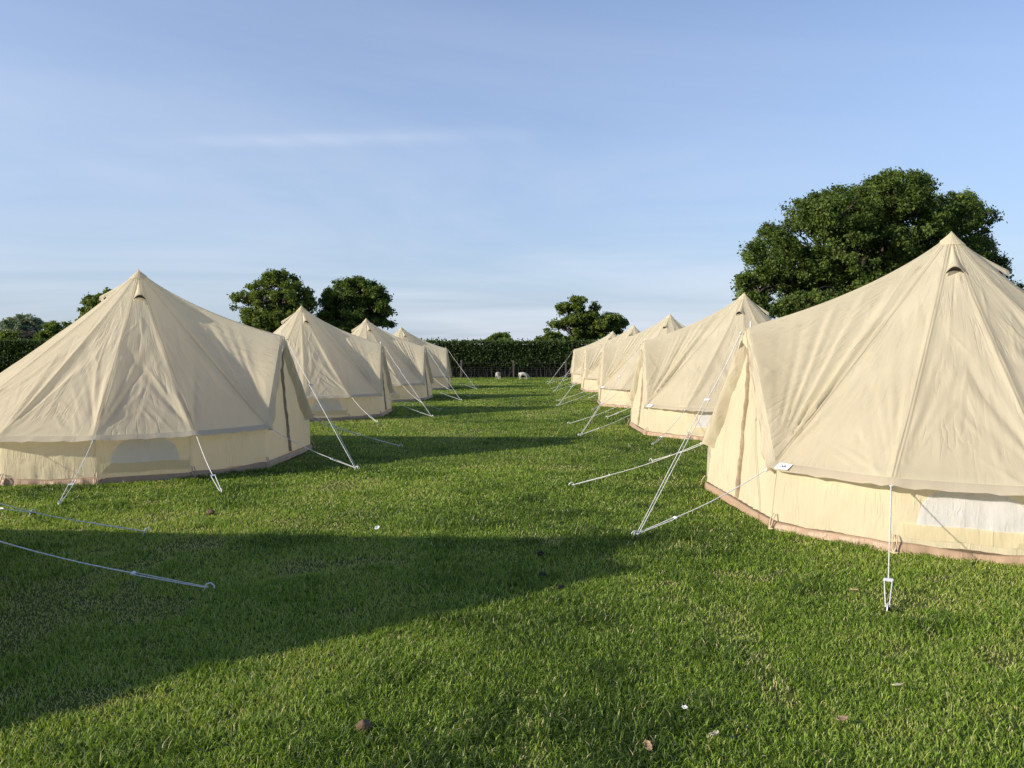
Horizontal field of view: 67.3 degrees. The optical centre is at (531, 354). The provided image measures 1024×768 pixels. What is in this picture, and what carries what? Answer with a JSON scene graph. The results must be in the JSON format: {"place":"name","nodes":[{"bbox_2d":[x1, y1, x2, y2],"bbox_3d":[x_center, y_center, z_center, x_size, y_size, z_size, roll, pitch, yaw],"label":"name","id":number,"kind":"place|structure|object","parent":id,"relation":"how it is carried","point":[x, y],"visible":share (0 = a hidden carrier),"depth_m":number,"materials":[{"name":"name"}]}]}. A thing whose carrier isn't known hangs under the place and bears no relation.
{"place":"outdoors","nodes":[
{"label":"outdoors","id":0,"kind":"place"},
{"bbox_2d":[0,377,1023,767],"bbox_3d":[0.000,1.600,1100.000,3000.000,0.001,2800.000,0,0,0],"label":"field","id":1,"kind":"structure","parent":0,"point":[520,749],"depth_m":4.70,"materials":[{"name":"green plant"}]},
{"bbox_2d":[0,312,44,343],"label":"willow tree","id":2,"kind":"object","parent":1,"relation":"on","point":[26,322],"visible":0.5,"depth_m":90.37,"materials":[{"name":"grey plant"}]},
{"bbox_2d":[0,320,71,343],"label":"oak tree","id":3,"kind":"object","parent":1,"relation":"on","point":[51,328],"visible":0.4,"depth_m":82.14,"materials":[{"name":"green plant"}]},
{"bbox_2d":[73,287,112,322],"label":"oak tree","id":4,"kind":"object","parent":1,"relation":"on","point":[90,301],"visible":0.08,"depth_m":71.00,"materials":[{"name":"green plant"}]},
{"bbox_2d":[0,503,214,590],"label":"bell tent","id":5,"kind":"object","parent":1,"relation":"on","point":[135,572],"visible":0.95,"depth_m":5.14,"materials":[{"name":"fabric"}]},
{"bbox_2d":[0,269,402,504],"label":"bell tent","id":6,"kind":"object","parent":1,"relation":"on","point":[137,375],"visible":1,"depth_m":10.49,"materials":[{"name":"fabric"}]},
{"bbox_2d":[99,438,189,473],"bbox_3d":[-4.882,1.250,9.725,1.028,0.457,0.045,0,0,-29],"label":"window","id":7,"kind":"structure","parent":6,"relation":"in","point":[131,455],"depth_m":9.71,"materials":[{"name":"white fabric"}]},
{"bbox_2d":[265,349,308,461],"bbox_3d":[-3.815,0.663,11.950,0.191,1.715,2.157,0,0,0],"label":"door","id":8,"kind":"structure","parent":6,"relation":"in","point":[289,421],"depth_m":11.94,"materials":[{"name":"fabric"}]},
{"bbox_2d":[206,509,214,513],"bbox_3d":[-3.196,1.562,7.653,0.099,0.041,0.070,0,0,4],"label":"earth clod","id":9,"kind":"object","parent":1,"relation":"on","point":[210,511],"visible":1,"depth_m":7.63,"materials":[{"name":"brown soil"}]},
{"bbox_2d":[226,268,323,332],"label":"oak tree","id":10,"kind":"object","parent":1,"relation":"on","point":[265,312],"visible":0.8,"depth_m":64.63,"materials":[{"name":"green plant"}]},
{"bbox_2d":[0,335,601,377],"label":"hedge","id":11,"kind":"object","parent":1,"relation":"on","point":[481,358],"visible":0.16,"depth_m":53.09,"materials":[{"name":"green plant"}]},
{"bbox_2d":[314,275,397,332],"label":"oak tree","id":12,"kind":"object","parent":1,"relation":"on","point":[348,304],"visible":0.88,"depth_m":66.75,"materials":[{"name":"green plant"}]},
{"bbox_2d":[273,306,441,422],"bbox_3d":[-5.670,0.165,20.650,6.306,2.995,7.783,0,0,-2],"label":"bell tent","id":13,"kind":"object","parent":1,"relation":"on","point":[347,374],"visible":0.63,"depth_m":19.76,"materials":[{"name":"fabric"}]},
{"bbox_2d":[312,398,346,415],"bbox_3d":[-4.944,1.250,18.602,0.989,0.457,0.043,0,0,-31],"label":"window","id":14,"kind":"structure","parent":13,"relation":"in","point":[333,406],"depth_m":18.61,"materials":[{"name":"white fabric"}]},
{"bbox_2d":[379,367,390,411],"bbox_3d":[-3.995,0.663,20.777,0.183,1.715,2.074,0,0,-2],"label":"door","id":15,"kind":"structure","parent":13,"relation":"in","point":[384,402],"depth_m":21.04,"materials":[{"name":"fabric"}]},
{"bbox_2d":[355,719,372,731],"bbox_3d":[-0.712,1.564,3.255,0.075,0.035,0.074,0,0,30],"label":"earth clod","id":16,"kind":"object","parent":1,"relation":"on","point":[361,723],"visible":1,"depth_m":3.23,"materials":[{"name":"brown soil"}]},
{"bbox_2d":[351,319,467,401],"bbox_3d":[-5.503,0.165,27.951,6.305,2.995,7.981,0,0,2],"label":"bell tent","id":17,"kind":"object","parent":1,"relation":"on","point":[411,360],"visible":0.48,"depth_m":27.40,"materials":[{"name":"fabric"}]},
{"bbox_2d":[391,388,399,397],"bbox_3d":[-4.913,1.250,25.826,0.989,0.457,0.034,0,0,-27],"label":"window","id":18,"kind":"structure","parent":17,"relation":"in","point":[393,394],"depth_m":25.97,"materials":[{"name":"beige fabric"}]},
{"bbox_2d":[423,361,431,397],"bbox_3d":[-3.824,0.663,27.934,0.183,1.715,2.074,0,0,2],"label":"door","id":19,"kind":"structure","parent":17,"relation":"in","point":[427,391],"depth_m":28.18,"materials":[{"name":"fabric"}]},
{"bbox_2d":[393,327,475,390],"bbox_3d":[-5.673,0.165,36.666,6.306,2.995,7.820,0,0,-1],"label":"bell tent","id":20,"kind":"object","parent":1,"relation":"on","point":[439,355],"visible":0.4,"depth_m":36.20,"materials":[{"name":"fabric"}]},
{"bbox_2d":[447,369,450,386],"bbox_3d":[-3.994,0.663,36.644,0.183,1.715,2.074,0,0,-1],"label":"door","id":21,"kind":"structure","parent":20,"relation":"in","point":[448,381],"depth_m":36.82,"materials":[{"name":"fabric"}]},
{"bbox_2d":[484,332,513,344],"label":"oak tree","id":22,"kind":"object","parent":1,"relation":"on","point":[500,335],"visible":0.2,"depth_m":99.10,"materials":[{"name":"green plant"}]},
{"bbox_2d":[452,360,566,377],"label":"wire fence","id":23,"kind":"object","parent":1,"relation":"on","point":[509,370],"visible":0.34,"depth_m":52.65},
{"bbox_2d":[519,372,529,378],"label":"lamb","id":24,"kind":"object","parent":1,"relation":"on","point":[523,374],"visible":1,"depth_m":49.22,"materials":[{"name":"fur"}]},
{"bbox_2d":[533,330,575,344],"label":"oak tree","id":25,"kind":"object","parent":1,"relation":"on","point":[552,335],"visible":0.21,"depth_m":73.19,"materials":[{"name":"green plant"}]},
{"bbox_2d":[547,331,616,383],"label":"bell tent","id":26,"kind":"object","parent":1,"relation":"on","point":[575,371],"visible":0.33,"depth_m":42.65,"materials":[{"name":"fabric"}]},
{"bbox_2d":[542,295,629,340],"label":"oak tree","id":27,"kind":"object","parent":1,"relation":"on","point":[590,324],"visible":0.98,"depth_m":78.08,"materials":[{"name":"green plant"}]},
{"bbox_2d":[551,325,639,392],"bbox_3d":[4.053,0.165,34.332,6.306,2.995,7.820,0,0,-1],"label":"bell tent","id":28,"kind":"object","parent":1,"relation":"on","point":[588,376],"visible":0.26,"depth_m":33.98,"materials":[{"name":"fabric"}]},
{"bbox_2d":[581,372,585,388],"bbox_3d":[2.372,0.663,34.345,0.183,1.715,2.074,0,0,-1],"label":"door","id":29,"kind":"structure","parent":28,"relation":"in","point":[583,385],"depth_m":34.34,"materials":[{"name":"fabric"}]},
{"bbox_2d":[556,314,684,408],"bbox_3d":[3.964,0.165,24.987,6.306,2.995,7.783,0,0,2],"label":"bell tent","id":30,"kind":"object","parent":1,"relation":"on","point":[616,357],"visible":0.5,"depth_m":24.40,"materials":[{"name":"fabric"}]},
{"bbox_2d":[598,389,601,401],"bbox_3d":[2.284,0.663,24.977,0.183,1.715,2.074,0,0,2],"label":"door","id":31,"kind":"structure","parent":30,"relation":"in","point":[600,390],"depth_m":24.97,"materials":[{"name":"fabric"}]},
{"bbox_2d":[643,739,652,750],"bbox_3d":[0.465,1.559,3.066,0.035,0.012,0.073,-10,11,-7],"label":"fallen leaf","id":32,"kind":"object","parent":1,"relation":"on","point":[648,744],"visible":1,"depth_m":3.07,"materials":[{"name":"beige plant"}]},
{"bbox_2d":[567,293,770,444],"bbox_3d":[4.011,0.165,16.417,6.306,2.995,7.981,0,0,-2],"label":"bell tent","id":33,"kind":"object","parent":1,"relation":"on","point":[677,374],"visible":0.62,"depth_m":15.61,"materials":[{"name":"fabric"}]},
{"bbox_2d":[631,364,647,428],"bbox_3d":[2.334,0.663,16.334,0.183,1.715,2.074,0,0,-2],"label":"door","id":34,"kind":"structure","parent":33,"relation":"in","point":[640,418],"depth_m":16.57,"materials":[{"name":"fabric"}]},
{"bbox_2d":[690,412,712,433],"bbox_3d":[3.423,1.249,14.225,0.989,0.457,0.048,0,0,27],"label":"window","id":35,"kind":"structure","parent":33,"relation":"in","point":[701,427],"depth_m":14.34,"materials":[{"name":"white fabric"}]},
{"bbox_2d":[710,730,718,735],"bbox_3d":[0.756,1.559,3.163,0.037,0.013,0.078,-7,-15,23],"label":"fallen leaf","id":36,"kind":"object","parent":1,"relation":"on","point":[715,732],"visible":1,"depth_m":3.17,"materials":[{"name":"beige plant"}]},
{"bbox_2d":[569,231,1023,611],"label":"bell tent","id":37,"kind":"object","parent":1,"relation":"on","point":[886,412],"visible":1,"depth_m":7.03,"materials":[{"name":"fabric"}]},
{"bbox_2d":[707,348,776,519],"bbox_3d":[2.230,0.663,8.126,0.191,1.715,2.157,0,0,-4],"label":"door","id":38,"kind":"structure","parent":37,"relation":"in","point":[736,457],"depth_m":8.10,"materials":[{"name":"fabric"}]},
{"bbox_2d":[900,491,1023,548],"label":"window","id":39,"kind":"structure","parent":37,"relation":"in","point":[987,519],"depth_m":5.97,"materials":[{"name":"white fabric"}]},
{"bbox_2d":[837,714,847,720],"bbox_3d":[1.334,1.559,3.295,0.069,0.012,0.033,0,10,-27],"label":"fallen leaf","id":40,"kind":"object","parent":1,"relation":"on","point":[842,718],"visible":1,"depth_m":3.30,"materials":[{"name":"brown plant"}]},
{"bbox_2d":[729,166,1023,318],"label":"oak tree","id":41,"kind":"object","parent":1,"relation":"on","point":[856,228],"visible":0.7,"depth_m":52.32,"materials":[{"name":"green plant"}]},
{"bbox_2d":[892,682,903,685],"bbox_3d":[1.731,1.558,3.629,0.078,0.013,0.037,7,-14,-27],"label":"fallen leaf","id":42,"kind":"object","parent":1,"relation":"on","point":[898,684],"visible":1,"depth_m":3.64,"materials":[{"name":"beige plant"}]},
{"bbox_2d":[0,0,1023,344],"label":"sky","id":43,"kind":"structure","parent":0,"point":[489,164],"materials":[{"name":"blue"}]}
]}

